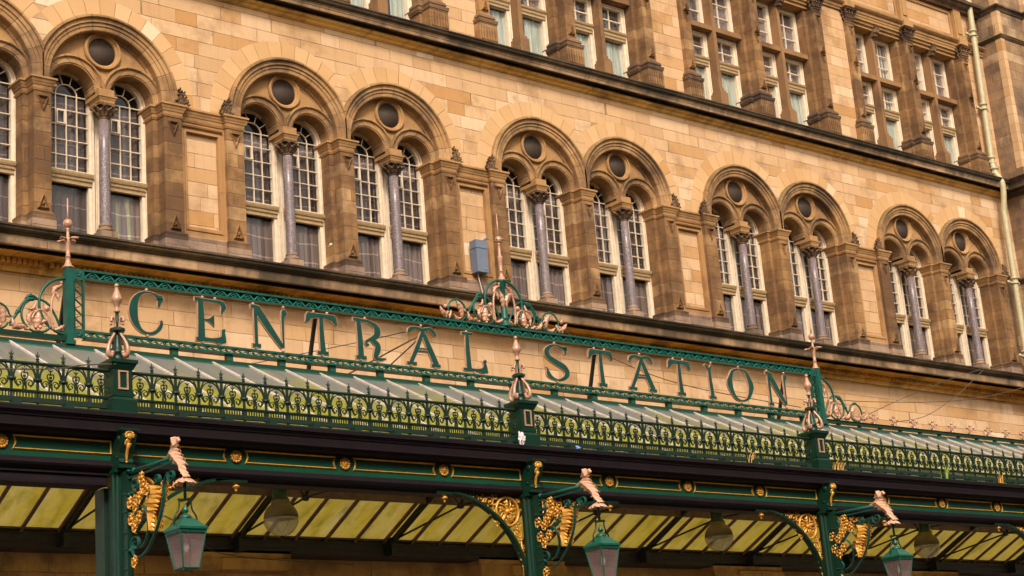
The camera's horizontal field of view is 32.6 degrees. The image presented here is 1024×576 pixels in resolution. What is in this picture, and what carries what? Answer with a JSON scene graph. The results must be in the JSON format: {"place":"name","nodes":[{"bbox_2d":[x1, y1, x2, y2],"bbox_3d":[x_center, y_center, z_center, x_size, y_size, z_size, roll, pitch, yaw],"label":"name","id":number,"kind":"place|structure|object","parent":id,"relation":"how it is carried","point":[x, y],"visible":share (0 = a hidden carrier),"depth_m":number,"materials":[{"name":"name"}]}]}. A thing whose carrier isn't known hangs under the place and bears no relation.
{"place":"outdoors","nodes":[
{"label":"outdoors","id":0,"kind":"place"},
{"bbox_2d":[831,460,844,469],"bbox_3d":[5.104,2.779,27.449,0.337,0.187,0.096,9,-21,-39],"label":"weed tuft","id":1,"kind":"object","parent":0,"point":[838,464],"visible":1,"depth_m":27.43,"materials":[{"name":"plant"}]},
{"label":"ground","id":2,"kind":"structure","parent":0,"visible":0},
{"bbox_2d":[0,0,1023,575],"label":"station building","id":3,"kind":"structure","parent":2,"relation":"on","point":[766,180],"depth_m":35.53,"materials":[{"name":"stone"}]},
{"bbox_2d":[0,58,16,221],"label":"window","id":4,"kind":"structure","parent":3,"relation":"in","point":[7,166],"depth_m":28.55,"materials":[{"name":"beige paint"}]},
{"bbox_2d":[51,70,95,234],"bbox_3d":[-7.418,-2.259,29.210,0.970,3.025,0.248,9,-21,-39],"label":"window","id":5,"kind":"structure","parent":3,"relation":"in","point":[67,116],"depth_m":29.27,"materials":[{"name":"beige paint"}]},
{"bbox_2d":[94,83,147,241],"bbox_3d":[-6.667,-2.137,29.844,0.970,3.025,0.281,9,-21,-39],"label":"window","id":6,"kind":"structure","parent":3,"relation":"in","point":[128,216],"depth_m":29.88,"materials":[{"name":"beige paint"}]},
{"bbox_2d":[241,109,281,262],"bbox_3d":[-4.637,-1.828,31.491,0.970,3.025,0.266,9,-21,-39],"label":"window","id":7,"kind":"structure","parent":3,"relation":"in","point":[264,238],"depth_m":31.57,"materials":[{"name":"grey glass"}]},
{"bbox_2d":[276,120,325,268],"bbox_3d":[-3.875,-1.711,32.113,0.970,3.025,0.266,9,-21,-39],"label":"window","id":8,"kind":"structure","parent":3,"relation":"in","point":[309,241],"depth_m":32.15,"materials":[{"name":"beige paint"}]},
{"bbox_2d":[350,0,369,8],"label":"window","id":9,"kind":"structure","parent":3,"relation":"in","point":[362,3],"depth_m":34.31,"materials":[{"name":"glass"}]},
{"bbox_2d":[351,132,388,278],"bbox_3d":[-2.820,-1.548,32.975,0.970,3.025,0.266,9,-21,-39],"label":"window","id":10,"kind":"structure","parent":3,"relation":"in","point":[370,251],"depth_m":33.07,"materials":[{"name":"beige paint"}]},
{"bbox_2d":[390,0,411,19],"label":"window","id":11,"kind":"structure","parent":3,"relation":"in","point":[398,8],"depth_m":34.97,"materials":[{"name":"beige paint"}]},
{"bbox_2d":[382,142,429,283],"bbox_3d":[-2.058,-1.431,33.596,0.970,3.025,0.266,9,-21,-39],"label":"window","id":12,"kind":"structure","parent":3,"relation":"in","point":[413,255],"depth_m":33.64,"materials":[{"name":"beige paint"}]},
{"bbox_2d":[469,236,488,292],"bbox_3d":[-0.442,-0.246,33.458,0.320,1.684,0.639,9,-21,-39],"label":"cable box","id":13,"kind":"object","parent":3,"relation":"attached to","point":[479,257],"visible":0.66,"depth_m":33.65,"materials":[{"name":"grey metal"}]},
{"bbox_2d":[489,0,512,46],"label":"window","id":14,"kind":"structure","parent":3,"relation":"in","point":[504,27],"depth_m":36.67,"materials":[{"name":"white glass"}]},
{"bbox_2d":[502,164,535,300],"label":"window","id":15,"kind":"structure","parent":3,"relation":"in","point":[517,252],"depth_m":35.37,"materials":[{"name":"beige paint"}]},
{"bbox_2d":[521,0,548,55],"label":"window","id":16,"kind":"structure","parent":3,"relation":"in","point":[537,33],"depth_m":37.29,"materials":[{"name":"glass"}]},
{"bbox_2d":[527,172,571,305],"bbox_3d":[0.728,-1.003,35.871,0.970,3.025,0.266,9,-21,-39],"label":"window","id":17,"kind":"structure","parent":3,"relation":"in","point":[554,257],"depth_m":35.90,"materials":[{"name":"beige paint"}]},
{"bbox_2d":[573,0,596,68],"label":"window","id":18,"kind":"structure","parent":3,"relation":"in","point":[584,25],"depth_m":38.22,"materials":[{"name":"beige paint"}]},
{"bbox_2d":[590,182,621,313],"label":"window","id":19,"kind":"structure","parent":3,"relation":"in","point":[606,268],"depth_m":36.88,"materials":[{"name":"beige paint"}]},
{"bbox_2d":[601,3,629,77],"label":"window","id":20,"kind":"structure","parent":3,"relation":"in","point":[615,28],"depth_m":38.82,"materials":[{"name":"glass"}]},
{"bbox_2d":[612,190,654,317],"bbox_3d":[2.543,-0.724,37.352,0.970,3.025,0.266,9,-21,-39],"label":"window","id":21,"kind":"structure","parent":3,"relation":"in","point":[640,274],"depth_m":37.39,"materials":[{"name":"beige paint"}]},
{"bbox_2d":[688,0,712,99],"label":"window","id":22,"kind":"structure","parent":3,"relation":"in","point":[702,58],"depth_m":40.63,"materials":[{"name":"beige paint"}]},
{"bbox_2d":[712,208,740,330],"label":"window","id":23,"kind":"structure","parent":3,"relation":"in","point":[728,289],"depth_m":39.18,"materials":[{"name":"beige paint"}]},
{"bbox_2d":[712,0,741,107],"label":"window","id":24,"kind":"structure","parent":3,"relation":"in","point":[727,51],"depth_m":41.22,"materials":[{"name":"white glass"}]},
{"bbox_2d":[730,215,769,335],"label":"window","id":25,"kind":"structure","parent":3,"relation":"in","point":[760,294],"depth_m":39.65,"materials":[{"name":"beige paint"}]},
{"bbox_2d":[756,1,781,117],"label":"window","id":26,"kind":"structure","parent":3,"relation":"in","point":[772,78],"depth_m":42.20,"materials":[{"name":"beige paint"}]},
{"bbox_2d":[778,8,808,125],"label":"window","id":27,"kind":"structure","parent":3,"relation":"in","point":[795,74],"depth_m":42.77,"materials":[{"name":"white glass"}]},
{"bbox_2d":[784,224,810,341],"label":"window","id":28,"kind":"structure","parent":3,"relation":"in","point":[801,300],"depth_m":40.67,"materials":[{"name":"beige paint"}]},
{"bbox_2d":[800,229,838,345],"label":"window","id":29,"kind":"structure","parent":3,"relation":"in","point":[828,306],"depth_m":41.13,"materials":[{"name":"beige paint"}]},
{"bbox_2d":[855,33,878,143],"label":"window","id":30,"kind":"structure","parent":3,"relation":"in","point":[867,90],"depth_m":44.48,"materials":[{"name":"white glass"}]},
{"bbox_2d":[874,39,902,150],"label":"window","id":31,"kind":"structure","parent":3,"relation":"in","point":[889,96],"depth_m":45.05,"materials":[{"name":"beige paint"}]},
{"bbox_2d":[884,245,910,356],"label":"window","id":32,"kind":"structure","parent":3,"relation":"in","point":[900,316],"depth_m":42.95,"materials":[{"name":"beige paint"}]},
{"bbox_2d":[897,250,933,359],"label":"window","id":33,"kind":"structure","parent":3,"relation":"in","point":[925,321],"depth_m":43.39,"materials":[{"name":"beige paint"}]},
{"bbox_2d":[914,52,936,159],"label":"window","id":34,"kind":"structure","parent":3,"relation":"in","point":[925,103],"depth_m":45.97,"materials":[{"name":"beige paint"}]},
{"bbox_2d":[897,370,982,421],"bbox_3d":[9.344,2.341,38.536,0.300,2.614,8.898,-13,-18,26],"label":"cable","id":35,"kind":"object","parent":3,"relation":"attached to","point":[945,403],"visible":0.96,"depth_m":39.43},
{"bbox_2d":[931,57,958,165],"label":"window","id":36,"kind":"structure","parent":3,"relation":"in","point":[946,114],"depth_m":46.55,"materials":[{"name":"beige paint"}]},
{"bbox_2d":[945,260,968,365],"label":"window","id":37,"kind":"structure","parent":3,"relation":"in","point":[959,323],"depth_m":44.43,"materials":[{"name":"beige paint"}]},
{"bbox_2d":[956,262,991,367],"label":"window","id":38,"kind":"structure","parent":3,"relation":"in","point":[983,331],"depth_m":44.85,"materials":[{"name":"beige paint"}]},
{"bbox_2d":[965,0,1023,357],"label":"drainpipe","id":39,"kind":"object","parent":3,"relation":"attached to","point":[984,110],"visible":0.99,"depth_m":45.95,"materials":[{"name":"beige metal"}]},
{"bbox_2d":[934,0,1023,361],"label":"corner wing","id":40,"kind":"structure","parent":2,"relation":"on","point":[1000,28],"depth_m":47.05,"materials":[{"name":"beige stone"}]},
{"bbox_2d":[824,387,1023,402],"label":"cable","id":41,"kind":"object","parent":40,"relation":"attached to","point":[924,402],"visible":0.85,"depth_m":39.35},
{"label":"pavement","id":42,"kind":"structure","parent":0,"visible":0},
{"bbox_2d":[95,427,247,575],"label":"iron column","id":43,"kind":"structure","parent":42,"relation":"on","point":[114,534],"depth_m":19.54,"materials":[{"name":"green metal"}]},
{"bbox_2d":[126,436,207,572],"bbox_3d":[-3.780,2.388,18.832,0.340,1.464,1.420,9,-21,-39],"label":"bracket lantern","id":44,"kind":"object","parent":43,"relation":"attached to","point":[185,525],"visible":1,"depth_m":18.82,"materials":[{"name":"teal paint"}]},
{"bbox_2d":[0,328,1023,575],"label":"glass canopy","id":45,"kind":"object","parent":43,"relation":"on","point":[56,462],"visible":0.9,"depth_m":26.43,"materials":[{"name":"green glass"}]},
{"bbox_2d":[0,349,109,408],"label":"balustrade","id":46,"kind":"object","parent":45,"relation":"on","point":[63,401],"visible":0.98,"depth_m":19.39,"materials":[{"name":"green metal"}]},
{"bbox_2d":[98,283,137,412],"bbox_3d":[-4.509,0.702,20.043,0.342,1.575,0.343,9,-21,-39],"label":"newel post","id":47,"kind":"object","parent":45,"relation":"on","point":[119,383],"visible":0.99,"depth_m":19.88,"materials":[{"name":"green metal"}]},
{"bbox_2d":[0,363,115,369],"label":"cable","id":48,"kind":"object","parent":47,"relation":"attached to","point":[51,368],"visible":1,"depth_m":19.29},
{"bbox_2d":[133,500,352,564],"bbox_3d":[-4.338,3.816,27.015,0.663,0.565,5.834,-13,-18,26],"label":"cable","id":49,"kind":"object","parent":45,"relation":"hanging from","point":[259,558],"visible":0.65,"depth_m":27.89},
{"bbox_2d":[263,488,298,539],"bbox_3d":[-3.110,2.374,23.381,0.464,1.981,0.464,9,-21,-39],"label":"globe lamp","id":50,"kind":"object","parent":45,"relation":"hanging from","point":[280,508],"visible":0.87,"depth_m":23.12,"materials":[{"name":"grey glass"}]},
{"bbox_2d":[132,363,516,442],"bbox_3d":[-2.137,1.474,21.746,5.881,0.665,0.196,9,-21,-39],"label":"balustrade","id":51,"kind":"object","parent":45,"relation":"on","point":[494,435],"visible":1,"depth_m":21.62,"materials":[{"name":"green metal"}]},
{"bbox_2d":[0,198,867,423],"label":"station sign","id":52,"kind":"object","parent":45,"relation":"attached to","point":[66,326],"visible":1,"depth_m":27.20,"materials":[{"name":"green metal"}]},
{"bbox_2d":[255,315,459,363],"bbox_3d":[-3.212,0.864,27.330,4.978,0.814,0.718,-3,-16,-4],"label":"cable","id":53,"kind":"object","parent":52,"relation":"attached to","point":[355,342],"visible":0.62,"depth_m":27.03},
{"bbox_2d":[565,331,800,407],"bbox_3d":[3.073,1.448,30.997,6.004,0.894,0.066,9,-21,-40],"label":"cable","id":54,"kind":"object","parent":52,"relation":"attached to","point":[694,387],"visible":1,"depth_m":31.05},
{"bbox_2d":[868,369,980,414],"bbox_3d":[8.924,2.264,38.259,0.382,2.574,9.655,-13,-18,27],"label":"cable","id":55,"kind":"object","parent":52,"relation":"attached to","point":[921,390],"visible":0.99,"depth_m":38.60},
{"bbox_2d":[503,336,540,444],"bbox_3d":[0.107,1.412,23.810,0.342,1.575,0.343,9,-21,-39],"label":"newel post","id":56,"kind":"object","parent":45,"relation":"on","point":[522,405],"visible":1,"depth_m":23.66,"materials":[{"name":"dark green paint"},{"name":"pale copper-pink paint"}]},
{"bbox_2d":[518,431,525,444],"bbox_3d":[0.131,1.996,23.314,0.098,0.194,0.097,-7,-16,7],"label":"plastic bag","id":57,"kind":"object","parent":45,"relation":"on","point":[521,438],"visible":1,"depth_m":23.29,"materials":[{"name":"white plastic"}]},
{"bbox_2d":[534,403,812,467],"bbox_3d":[2.479,2.184,25.515,5.881,0.665,0.196,9,-21,-39],"label":"balustrade","id":58,"kind":"object","parent":45,"relation":"on","point":[565,441],"visible":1,"depth_m":25.43,"materials":[{"name":"green metal"}]},
{"bbox_2d":[705,512,732,553],"bbox_3d":[3.298,3.360,28.611,0.464,1.981,0.464,9,-21,-39],"label":"globe lamp","id":59,"kind":"object","parent":45,"relation":"hanging from","point":[718,528],"visible":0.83,"depth_m":28.34,"materials":[{"name":"green paint"}]},
{"bbox_2d":[799,374,832,468],"bbox_3d":[4.722,2.122,27.578,0.342,1.575,0.343,9,-21,-39],"label":"newel post","id":60,"kind":"object","parent":45,"relation":"on","point":[819,456],"visible":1,"depth_m":27.42,"materials":[{"name":"dark green paint"},{"name":"pale pink paint"}]},
{"bbox_2d":[825,433,1023,483],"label":"balustrade","id":61,"kind":"object","parent":45,"relation":"on","point":[907,470],"visible":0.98,"depth_m":29.13,"materials":[{"name":"green metal"}]},
{"bbox_2d":[914,524,939,560],"bbox_3d":[7.475,4.002,32.021,0.464,1.981,0.464,9,-21,-39],"label":"globe lamp","id":62,"kind":"object","parent":45,"relation":"hanging from","point":[926,537],"visible":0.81,"depth_m":31.75,"materials":[{"name":"green paint"}]},
{"bbox_2d":[940,463,949,478],"bbox_3d":[7.215,3.056,29.190,0.223,0.287,0.096,9,-21,-39],"label":"weed tuft","id":63,"kind":"object","parent":45,"relation":"on","point":[946,473],"visible":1,"depth_m":29.17,"materials":[{"name":"green plant"}]},
{"bbox_2d":[432,458,618,575],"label":"iron column","id":64,"kind":"structure","parent":42,"relation":"on","point":[531,507],"depth_m":23.20,"materials":[{"name":"green metal"}]},
{"bbox_2d":[533,468,620,575],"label":"bracket lantern","id":65,"kind":"object","parent":64,"relation":"attached to","point":[601,542],"visible":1,"depth_m":22.68,"materials":[{"name":"teal paint"}]},
{"bbox_2d":[753,481,890,575],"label":"iron column","id":66,"kind":"structure","parent":42,"relation":"on","point":[829,564],"depth_m":26.97,"materials":[{"name":"green metal"}]},
{"bbox_2d":[829,491,913,575],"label":"bracket lantern","id":67,"kind":"object","parent":66,"relation":"attached to","point":[896,554],"visible":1,"depth_m":26.49,"materials":[{"name":"teal paint"}]},
{"bbox_2d":[990,523,1023,539],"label":"iron column","id":68,"kind":"structure","parent":42,"relation":"on","point":[1018,532],"depth_m":30.38,"materials":[{"name":"green metal"}]}
]}

